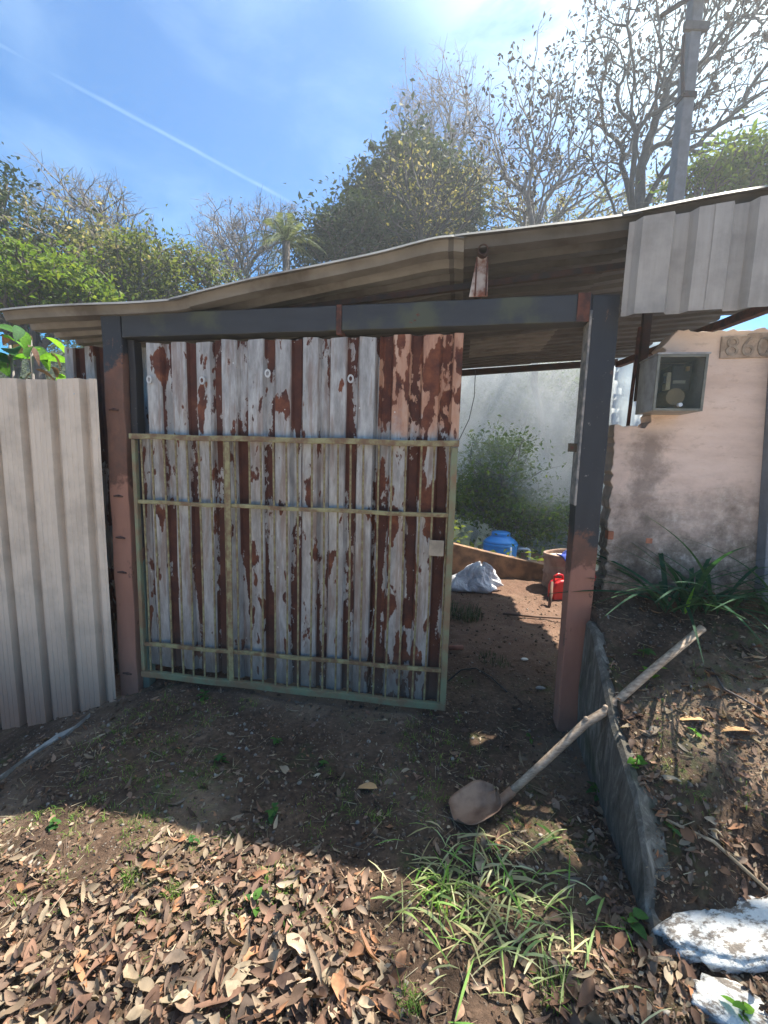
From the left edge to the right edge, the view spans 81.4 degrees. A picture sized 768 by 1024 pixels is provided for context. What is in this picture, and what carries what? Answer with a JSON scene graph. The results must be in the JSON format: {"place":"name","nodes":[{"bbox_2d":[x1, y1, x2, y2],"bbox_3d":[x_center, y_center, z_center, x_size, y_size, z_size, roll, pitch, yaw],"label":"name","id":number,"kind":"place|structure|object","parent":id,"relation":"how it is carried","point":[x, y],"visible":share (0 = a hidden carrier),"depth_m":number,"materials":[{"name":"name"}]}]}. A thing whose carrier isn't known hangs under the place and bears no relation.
{"place":"outdoors","nodes":[
{"label":"outdoors","id":0,"kind":"place"},
{"bbox_2d":[129,333,463,710],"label":"sheet metal gate","id":1,"kind":"structure","parent":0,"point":[298,501],"depth_m":2.68,"materials":[{"name":"white metal"}]},
{"bbox_2d":[0,351,767,1023],"bbox_3d":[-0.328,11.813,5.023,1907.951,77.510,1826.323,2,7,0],"label":"ground","id":2,"kind":"structure","parent":0,"point":[290,991],"depth_m":1.89,"materials":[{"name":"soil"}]},
{"bbox_2d":[0,324,65,379],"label":"broadleaf plant","id":3,"kind":"object","parent":2,"relation":"on","point":[24,348],"visible":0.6,"depth_m":4.17,"materials":[{"name":"green plant"}]},
{"bbox_2d":[0,713,89,779],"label":"cement edging","id":4,"kind":"object","parent":2,"relation":"on","point":[63,734],"visible":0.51,"depth_m":2.60,"materials":[{"name":"grey concrete"}]},
{"bbox_2d":[0,142,97,378],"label":"broadleaf tree","id":5,"kind":"object","parent":2,"relation":"on","point":[4,197],"visible":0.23,"depth_m":13.82,"materials":[{"name":"green plant"}]},
{"bbox_2d":[46,817,61,830],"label":"weed plant","id":6,"kind":"object","parent":2,"relation":"on","point":[51,825],"visible":1,"depth_m":1.81,"materials":[{"name":"green plant"}]},
{"bbox_2d":[0,378,115,729],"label":"sheet fence","id":7,"kind":"object","parent":2,"relation":"on","point":[56,652],"visible":0.9,"depth_m":2.93,"materials":[{"name":"grey metal"}]},
{"bbox_2d":[0,220,134,378],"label":"broadleaf tree","id":8,"kind":"object","parent":2,"relation":"on","point":[48,280],"visible":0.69,"depth_m":10.43,"materials":[{"name":"green plant"}]},
{"bbox_2d":[8,141,171,279],"bbox_3d":[-10.487,-5.721,16.161,5.724,12.377,4.969,2,7,0],"label":"tree","id":9,"kind":"object","parent":2,"relation":"on","point":[85,203],"visible":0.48,"depth_m":15.14,"materials":[{"name":"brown plant"}]},
{"bbox_2d":[64,346,159,674],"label":"rusted sheet wall","id":10,"kind":"structure","parent":2,"relation":"on","point":[85,362],"depth_m":3.33,"materials":[{"name":"metal"}]},
{"bbox_2d":[100,316,142,695],"bbox_3d":[-1.689,0.059,2.937,0.139,2.563,0.147,3,8,9],"label":"gate post","id":11,"kind":"object","parent":2,"relation":"on","point":[116,383],"visible":0.73,"depth_m":2.86,"materials":[{"name":"paint"}]},
{"bbox_2d":[0,181,255,346],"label":"broadleaf tree","id":12,"kind":"object","parent":2,"relation":"on","point":[86,237],"visible":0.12,"depth_m":13.81,"materials":[{"name":"green plant"}]},
{"bbox_2d":[45,204,215,301],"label":"broadleaf tree","id":13,"kind":"object","parent":2,"relation":"on","point":[160,282],"visible":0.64,"depth_m":13.57,"materials":[{"name":"green plant"}]},
{"bbox_2d":[115,862,145,891],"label":"grass tuft","id":14,"kind":"object","parent":2,"relation":"on","point":[126,878],"visible":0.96,"depth_m":1.59,"materials":[{"name":"green plant"}]},
{"bbox_2d":[127,340,155,687],"bbox_3d":[-1.592,0.102,2.947,0.051,2.360,0.074,3,8,9],"label":"hinge post","id":15,"kind":"object","parent":2,"relation":"on","point":[136,384],"visible":0.5,"depth_m":2.83,"materials":[{"name":"metal"}]},
{"bbox_2d":[120,808,174,849],"bbox_3d":[-0.957,1.282,1.806,0.205,0.036,0.212,2,7,0],"label":"grass tuft","id":16,"kind":"object","parent":2,"relation":"on","point":[148,825],"visible":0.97,"depth_m":1.82,"materials":[{"name":"green plant"}]},
{"bbox_2d":[159,879,182,901],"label":"grass tuft","id":17,"kind":"object","parent":2,"relation":"on","point":[173,891],"visible":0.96,"depth_m":1.57,"materials":[{"name":"green plant"}]},
{"bbox_2d":[187,834,198,844],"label":"weed plant","id":18,"kind":"object","parent":2,"relation":"on","point":[190,838],"visible":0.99,"depth_m":1.77,"materials":[{"name":"green plant"}]},
{"bbox_2d":[148,228,246,290],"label":"broadleaf tree","id":19,"kind":"object","parent":2,"relation":"on","point":[208,277],"visible":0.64,"depth_m":14.68,"materials":[{"name":"green plant"}]},
{"bbox_2d":[197,689,208,700],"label":"weed plant","id":20,"kind":"object","parent":2,"relation":"on","point":[204,694],"visible":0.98,"depth_m":2.80,"materials":[{"name":"green plant"}]},
{"bbox_2d":[214,753,228,762],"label":"weed plant","id":21,"kind":"object","parent":2,"relation":"on","point":[218,756],"visible":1,"depth_m":2.23,"materials":[{"name":"green plant"}]},
{"bbox_2d":[176,185,316,279],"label":"tree","id":22,"kind":"object","parent":2,"relation":"on","point":[248,262],"visible":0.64,"depth_m":20.01,"materials":[{"name":"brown plant"}]},
{"bbox_2d":[246,887,265,916],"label":"weed plant","id":23,"kind":"object","parent":2,"relation":"on","point":[257,893],"visible":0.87,"depth_m":1.51,"materials":[{"name":"green plant"}]},
{"bbox_2d":[264,802,278,824],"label":"weed plant","id":24,"kind":"object","parent":2,"relation":"on","point":[272,811],"visible":1,"depth_m":1.89,"materials":[{"name":"green plant"}]},
{"bbox_2d":[270,737,282,744],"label":"weed plant","id":25,"kind":"object","parent":2,"relation":"on","point":[276,740],"visible":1,"depth_m":2.37,"materials":[{"name":"green plant"}]},
{"bbox_2d":[262,875,298,909],"bbox_3d":[-0.365,1.327,1.544,0.119,0.042,0.121,2,7,0],"label":"grass tuft","id":26,"kind":"object","parent":2,"relation":"on","point":[281,891],"visible":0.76,"depth_m":1.55,"materials":[{"name":"green plant"}]},
{"bbox_2d":[236,212,327,273],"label":"palm tree","id":27,"kind":"object","parent":2,"relation":"on","point":[288,230],"visible":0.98,"depth_m":13.94,"materials":[{"name":"green plant"}]},
{"bbox_2d":[0,334,615,569],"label":"undergrowth","id":28,"kind":"object","parent":2,"relation":"on","point":[74,345],"visible":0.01,"depth_m":27.78,"materials":[{"name":"green plant"}]},
{"bbox_2d":[319,758,328,765],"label":"weed plant","id":29,"kind":"object","parent":2,"relation":"on","point":[323,761],"visible":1,"depth_m":2.23,"materials":[{"name":"green plant"}]},
{"bbox_2d":[263,163,451,269],"bbox_3d":[-1.197,-4.942,16.413,6.996,13.083,5.143,2,7,0],"label":"broadleaf tree","id":30,"kind":"object","parent":2,"relation":"on","point":[339,234],"visible":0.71,"depth_m":15.01,"materials":[{"name":"green plant"}]},
{"bbox_2d":[0,594,766,1023],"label":"pebbles","id":31,"kind":"object","parent":2,"relation":"on","point":[600,878],"visible":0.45,"depth_m":1.90,"materials":[{"name":"stone"}]},
{"bbox_2d":[0,589,767,1023],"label":"leaf litter","id":32,"kind":"object","parent":2,"relation":"on","point":[128,953],"visible":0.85,"depth_m":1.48,"materials":[{"name":"brown plant"}]},
{"bbox_2d":[0,590,767,1023],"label":"soil crumbs","id":33,"kind":"object","parent":2,"relation":"on","point":[350,840],"visible":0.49,"depth_m":1.91,"materials":[{"name":"brown soil"}]},
{"bbox_2d":[0,594,767,1023],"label":"straw","id":34,"kind":"object","parent":2,"relation":"on","point":[370,830],"visible":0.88,"depth_m":1.80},
{"bbox_2d":[391,967,426,1018],"bbox_3d":[0.063,1.379,1.270,0.119,0.051,0.109,9,10,44],"label":"grass tuft","id":35,"kind":"object","parent":2,"relation":"on","point":[411,1001],"visible":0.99,"depth_m":1.26,"materials":[{"name":"green plant"}]},
{"bbox_2d":[325,78,505,243],"bbox_3d":[0.953,-6.118,18.276,7.081,17.425,5.833,5,8,26],"label":"broadleaf tree","id":36,"kind":"object","parent":2,"relation":"on","point":[433,146],"visible":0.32,"depth_m":16.20,"materials":[{"name":"green plant"}]},
{"bbox_2d":[360,124,515,246],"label":"broadleaf tree","id":37,"kind":"object","parent":2,"relation":"on","point":[433,195],"visible":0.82,"depth_m":14.45,"materials":[{"name":"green plant"}]},
{"bbox_2d":[395,841,502,937],"bbox_3d":[0.195,1.321,1.567,0.406,0.100,0.352,2,7,0],"label":"grass tuft","id":38,"kind":"object","parent":2,"relation":"on","point":[437,905],"visible":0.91,"depth_m":1.54,"materials":[{"name":"green plant"}]},
{"bbox_2d":[380,33,525,192],"bbox_3d":[3.155,-11.206,22.680,7.182,20.316,6.771,2,7,0],"label":"broadleaf tree","id":39,"kind":"object","parent":2,"relation":"on","point":[441,89],"visible":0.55,"depth_m":20.89,"materials":[{"name":"brown plant"}]},
{"bbox_2d":[448,645,463,649],"bbox_3d":[0.549,1.064,3.497,0.141,0.038,0.039,1,8,-8],"label":"pipe stub","id":40,"kind":"object","parent":2,"relation":"on","point":[455,647],"visible":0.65,"depth_m":3.48,"materials":[{"name":"brown metal"}]},
{"bbox_2d":[450,599,484,622],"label":"grass tuft","id":41,"kind":"object","parent":2,"relation":"on","point":[471,617],"visible":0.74,"depth_m":4.32,"materials":[{"name":"green plant"}]},
{"bbox_2d":[451,561,503,592],"bbox_3d":[1.101,0.749,5.292,0.681,0.349,0.464,2,7,0],"label":"sack","id":42,"kind":"object","parent":2,"relation":"on","point":[479,577],"visible":0.98,"depth_m":5.18,"materials":[{"name":"white plastic"}]},
{"bbox_2d":[447,667,507,691],"bbox_3d":[0.667,1.153,3.103,0.403,0.034,0.228,5,8,22],"label":"cable","id":43,"kind":"object","parent":2,"relation":"on","point":[482,672],"visible":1,"depth_m":3.13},
{"bbox_2d":[479,650,510,667],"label":"grass tuft","id":44,"kind":"object","parent":2,"relation":"on","point":[485,661],"visible":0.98,"depth_m":3.36,"materials":[{"name":"green plant"}]},
{"bbox_2d":[452,543,543,579],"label":"yard wall","id":45,"kind":"structure","parent":2,"relation":"on","point":[503,566],"depth_m":5.85,"materials":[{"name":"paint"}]},
{"bbox_2d":[458,362,554,547],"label":"wall","id":46,"kind":"structure","parent":2,"relation":"on","point":[491,384],"depth_m":17.55,"materials":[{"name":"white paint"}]},
{"bbox_2d":[369,821,670,1023],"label":"grass clippings","id":47,"kind":"object","parent":2,"relation":"on","point":[504,946],"depth_m":1.50,"materials":[{"name":"green plant"}]},
{"bbox_2d":[454,514,598,564],"bbox_3d":[6.428,2.503,11.648,15.148,5.894,7.686,2,7,0],"label":"valley scrub","id":48,"kind":"object","parent":2,"relation":"on","point":[508,553],"depth_m":7.74,"materials":[{"name":"green plant"}]},
{"bbox_2d":[454,414,600,557],"bbox_3d":[4.106,1.171,13.302,6.149,7.820,4.148,2,7,0],"label":"broadleaf tree","id":49,"kind":"object","parent":2,"relation":"on","point":[505,503],"visible":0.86,"depth_m":12.68,"materials":[{"name":"green plant"}]},
{"bbox_2d":[516,552,543,562],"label":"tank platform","id":50,"kind":"structure","parent":2,"relation":"on","point":[534,555],"depth_m":12.80,"materials":[{"name":"concrete"}]},
{"bbox_2d":[483,530,517,556],"bbox_3d":[3.176,0.911,12.212,0.940,0.780,0.940,2,7,0],"label":"water tank","id":51,"kind":"object","parent":50,"relation":"on","point":[501,541],"visible":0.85,"depth_m":11.91,"materials":[{"name":"blue plastic"}]},
{"bbox_2d":[510,547,530,559],"bbox_3d":[3.580,1.268,11.997,0.863,0.752,0.249,-4,9,-35],"label":"water pipe","id":52,"kind":"object","parent":50,"relation":"attached to","point":[528,549],"visible":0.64,"depth_m":12.09,"materials":[{"name":"white plastic"}]},
{"bbox_2d":[503,612,560,618],"bbox_3d":[1.621,1.027,4.346,0.910,0.026,0.027,3,8,9],"label":"stick","id":53,"kind":"object","parent":2,"relation":"on","point":[522,615],"visible":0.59,"depth_m":4.37,"materials":[{"name":"brown wood"}]},
{"bbox_2d":[476,469,604,565],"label":"broadleaf tree","id":54,"kind":"object","parent":2,"relation":"on","point":[530,547],"visible":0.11,"depth_m":15.55,"materials":[{"name":"green plant"}]},
{"bbox_2d":[474,134,617,489],"bbox_3d":[6.097,-5.889,18.543,6.354,17.406,4.666,7,9,33],"label":"broadleaf tree","id":55,"kind":"object","parent":2,"relation":"on","point":[545,184],"visible":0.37,"depth_m":17.15,"materials":[{"name":"brown plant"}]},
{"bbox_2d":[478,361,614,503],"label":"wall","id":56,"kind":"structure","parent":2,"relation":"on","point":[554,411],"depth_m":15.82,"materials":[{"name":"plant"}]},
{"bbox_2d":[447,8,652,548],"bbox_3d":[5.024,-4.787,14.687,5.342,18.794,4.804,-4,9,-37],"label":"broadleaf tree","id":57,"kind":"object","parent":2,"relation":"on","point":[528,196],"visible":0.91,"depth_m":13.37,"materials":[{"name":"brown plant"}]},
{"bbox_2d":[548,581,552,606],"bbox_3d":[1.803,0.888,4.824,0.035,0.246,0.187,5,8,27],"label":"stick","id":58,"kind":"object","parent":2,"relation":"on","point":[550,596],"visible":1,"depth_m":4.82,"materials":[{"name":"brown wood"}]},
{"bbox_2d":[526,960,581,1016],"bbox_3d":[0.494,1.387,1.294,0.160,0.058,0.132,2,7,0],"label":"grass tuft","id":59,"kind":"object","parent":2,"relation":"on","point":[560,973],"visible":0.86,"depth_m":1.30,"materials":[{"name":"green plant"}]},
{"bbox_2d":[541,548,566,587],"bbox_3d":[2.214,0.716,5.461,0.543,0.456,0.543,2,7,0],"label":"drum","id":60,"kind":"object","parent":2,"relation":"on","point":[554,563],"visible":0.38,"depth_m":5.33,"materials":[{"name":"metal"}]},
{"bbox_2d":[556,550,566,561],"bbox_3d":[2.187,0.493,5.232,0.267,0.128,0.201,0,8,-11],"label":"cloth","id":61,"kind":"object","parent":60,"relation":"on","point":[563,555],"visible":0.31,"depth_m":5.22,"materials":[{"name":"blue fabric"}]},
{"bbox_2d":[547,573,563,599],"bbox_3d":[1.999,0.837,5.076,0.233,0.298,0.130,0,8,-14],"label":"jerry can","id":62,"kind":"object","parent":2,"relation":"on","point":[558,583],"visible":0.66,"depth_m":5.01,"materials":[{"name":"red plastic"}]},
{"bbox_2d":[448,625,705,824],"bbox_3d":[0.867,0.925,2.018,1.193,0.831,0.194,-1,8,-16],"label":"shovel","id":63,"kind":"object","parent":2,"relation":"on","point":[474,802],"visible":0.99,"depth_m":1.97,"materials":[{"name":"grey wood"}]},
{"bbox_2d":[553,294,619,732],"bbox_3d":[1.073,0.131,2.477,0.188,2.492,0.136,3,8,9],"label":"gate post","id":64,"kind":"object","parent":2,"relation":"on","point":[588,447],"visible":0.84,"depth_m":2.39,"materials":[{"name":"paint"}]},
{"bbox_2d":[121,292,592,341],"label":"lintel beam","id":65,"kind":"structure","parent":64,"relation":"attached to","point":[533,312],"depth_m":2.47,"materials":[{"name":"metal"}]},
{"bbox_2d":[0,185,767,368],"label":"corrugated roof","id":66,"kind":"structure","parent":65,"relation":"on","point":[443,260],"depth_m":2.62,"materials":[{"name":"grey metal"}]},
{"bbox_2d":[459,370,475,439],"bbox_3d":[0.870,-1.111,4.692,0.152,0.742,0.008,2,7,0],"label":"hanging wire","id":67,"kind":"object","parent":66,"relation":"hanging from","point":[472,405],"visible":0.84,"depth_m":4.69,"materials":[{"name":"black metal"}]},
{"bbox_2d":[474,244,488,298],"bbox_3d":[0.570,-1.392,2.647,0.054,0.054,0.730,3,8,9],"label":"purlin pipe","id":68,"kind":"object","parent":66,"relation":"attached to","point":[481,255],"visible":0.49,"depth_m":2.31,"materials":[{"name":"metal"}]},
{"bbox_2d":[462,359,617,375],"bbox_3d":[1.676,-1.818,5.690,2.405,0.231,0.071,3,8,9],"label":"back purlin","id":69,"kind":"object","parent":66,"relation":"attached to","point":[524,368],"visible":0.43,"depth_m":5.65,"materials":[{"name":"metal"}]},
{"bbox_2d":[633,313,652,400],"bbox_3d":[1.528,-1.038,2.614,0.042,0.760,0.042,3,8,9],"label":"roof prop","id":70,"kind":"object","parent":66,"relation":"attached to","point":[646,321],"visible":0.43,"depth_m":2.60,"materials":[{"name":"metal"}]},
{"bbox_2d":[615,306,767,366],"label":"edge purlin","id":71,"kind":"object","parent":66,"relation":"attached to","point":[740,317],"visible":0.56,"depth_m":3.49,"materials":[{"name":"metal"}]},
{"bbox_2d":[621,195,767,316],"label":"fascia panel","id":72,"kind":"structure","parent":66,"relation":"attached to","point":[711,257],"depth_m":2.07,"materials":[{"name":"grey metal"}]},
{"bbox_2d":[469,257,488,296],"bbox_3d":[0.500,-1.239,2.344,0.097,0.198,0.040,3,8,9],"label":"roof bracket","id":73,"kind":"object","parent":65,"relation":"on","point":[479,286],"visible":0.97,"depth_m":2.35,"materials":[{"name":"metal"}]},
{"bbox_2d":[475,142,702,549],"bbox_3d":[8.038,-6.068,19.198,10.871,17.197,6.079,2,7,0],"label":"broadleaf tree","id":74,"kind":"object","parent":2,"relation":"on","point":[601,198],"visible":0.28,"depth_m":17.85,"materials":[{"name":"green plant"}]},
{"bbox_2d":[586,781,598,800],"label":"weed plant","id":75,"kind":"object","parent":2,"relation":"on","point":[593,787],"visible":0.38,"depth_m":2.08,"materials":[{"name":"green plant"}]},
{"bbox_2d":[577,620,669,952],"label":"retaining kerb","id":76,"kind":"structure","parent":2,"relation":"on","point":[627,804],"depth_m":1.81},
{"bbox_2d":[600,342,659,532],"bbox_3d":[3.999,-0.980,6.369,1.501,2.900,0.085,3,8,9],"label":"plastic sheet","id":77,"kind":"object","parent":2,"relation":"on","point":[622,385],"visible":0.06,"depth_m":6.39,"materials":[{"name":"white plastic"}]},
{"bbox_2d":[620,907,648,939],"bbox_3d":[0.833,1.357,1.465,0.109,0.088,0.102,-3,9,-34],"label":"weed plant","id":78,"kind":"object","parent":2,"relation":"on","point":[638,914],"visible":0.98,"depth_m":1.46,"materials":[{"name":"green plant"}]},
{"bbox_2d":[627,751,647,768],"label":"weed plant","id":79,"kind":"object","parent":2,"relation":"on","point":[639,760],"visible":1,"depth_m":1.74,"materials":[{"name":"green plant"}]},
{"bbox_2d":[632,644,655,656],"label":"weed plant","id":80,"kind":"object","parent":2,"relation":"on","point":[647,650],"visible":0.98,"depth_m":2.14,"materials":[{"name":"green plant"}]},
{"bbox_2d":[536,519,767,662],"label":"long grass clump","id":81,"kind":"object","parent":2,"relation":"on","point":[702,575],"visible":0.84,"depth_m":2.33,"materials":[{"name":"green plant"}]},
{"bbox_2d":[640,666,666,679],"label":"weed plant","id":82,"kind":"object","parent":2,"relation":"on","point":[645,668],"visible":0.41,"depth_m":2.06,"materials":[{"name":"green plant"}]},
{"bbox_2d":[559,0,767,214],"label":"broadleaf tree","id":83,"kind":"object","parent":2,"relation":"on","point":[635,198],"visible":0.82,"depth_m":12.32,"materials":[{"name":"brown plant"}]},
{"bbox_2d":[664,821,680,837],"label":"weed plant","id":84,"kind":"object","parent":2,"relation":"on","point":[674,831],"visible":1,"depth_m":1.58,"materials":[{"name":"green plant"}]},
{"bbox_2d":[594,327,767,594],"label":"plaster wall","id":85,"kind":"structure","parent":2,"relation":"on","point":[693,477],"depth_m":2.43,"materials":[{"name":"paint"}]},
{"bbox_2d":[626,327,641,425],"bbox_3d":[1.421,-0.750,2.546,0.021,0.603,0.110,7,9,36],"label":"thin rod","id":86,"kind":"object","parent":85,"relation":"on","point":[633,376],"visible":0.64,"depth_m":2.54,"materials":[{"name":"metal"}]},
{"bbox_2d":[635,352,711,414],"bbox_3d":[1.458,-0.645,2.267,0.236,0.276,0.249,3,8,9],"label":"meter box","id":87,"kind":"object","parent":85,"relation":"attached to","point":[671,389],"visible":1,"depth_m":2.23,"materials":[{"name":"paint"}]},
{"bbox_2d":[652,354,708,410],"bbox_3d":[1.440,-0.628,2.172,0.224,0.267,0.009,3,8,9],"label":"door","id":88,"kind":"structure","parent":87,"relation":"in","point":[706,356],"depth_m":2.17,"materials":[{"name":"grey metal"}]},
{"bbox_2d":[660,0,709,202],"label":"utility pole","id":89,"kind":"object","parent":2,"relation":"on","point":[695,25],"visible":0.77,"depth_m":7.08,"materials":[{"name":"concrete"}]},
{"bbox_2d":[687,727,701,737],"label":"weed plant","id":90,"kind":"object","parent":2,"relation":"on","point":[697,733],"visible":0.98,"depth_m":1.83,"materials":[{"name":"green plant"}]},
{"bbox_2d":[638,109,767,323],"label":"broadleaf tree","id":91,"kind":"object","parent":2,"relation":"on","point":[745,165],"visible":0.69,"depth_m":10.49,"materials":[{"name":"green plant"}]},
{"bbox_2d":[642,534,767,613],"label":"long grass clump","id":92,"kind":"object","parent":2,"relation":"on","point":[762,601],"visible":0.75,"depth_m":2.20,"materials":[{"name":"green plant"}]},
{"bbox_2d":[651,895,767,974],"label":"whitewashed stone","id":93,"kind":"object","parent":2,"relation":"on","point":[733,940],"visible":0.97,"depth_m":1.40,"materials":[{"name":"white stone"}]},
{"bbox_2d":[666,818,767,890],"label":"twig","id":94,"kind":"object","parent":2,"relation":"on","point":[742,867],"visible":0.94,"depth_m":1.54,"materials":[{"name":"bark"},{"name":"wood"}]},
{"bbox_2d":[687,973,767,1023],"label":"whitewashed stone","id":95,"kind":"object","parent":2,"relation":"on","point":[712,1003],"visible":0.94,"depth_m":1.26,"materials":[{"name":"white stone"}]},
{"bbox_2d":[720,995,754,1023],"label":"weed plant","id":96,"kind":"object","parent":2,"relation":"on","point":[745,1007],"visible":0.98,"depth_m":1.24,"materials":[{"name":"green plant"}]},
{"bbox_2d":[710,667,764,711],"bbox_3d":[1.525,0.776,1.952,0.057,0.097,0.224,-2,8,-24],"label":"twig","id":97,"kind":"object","parent":2,"relation":"on","point":[732,693],"visible":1,"depth_m":1.93,"materials":[{"name":"wood"}]},
{"bbox_2d":[754,381,767,601],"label":"grey pipe post","id":98,"kind":"object","parent":2,"relation":"on","point":[762,546],"visible":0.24,"depth_m":2.35,"materials":[{"name":"grey metal"}]},
{"bbox_2d":[0,0,767,378],"label":"sky","id":99,"kind":"structure","parent":0,"point":[186,99],"materials":[{"name":"blue"}]},
{"bbox_2d":[279,262,624,307],"bbox_3d":[0.175,-1.278,2.612,3.803,0.391,0.031,3,8,9],"label":"front purlin","id":100,"kind":"object","parent":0,"point":[604,268],"visible":0.44,"depth_m":2.55,"materials":[{"name":"metal"}]}
]}

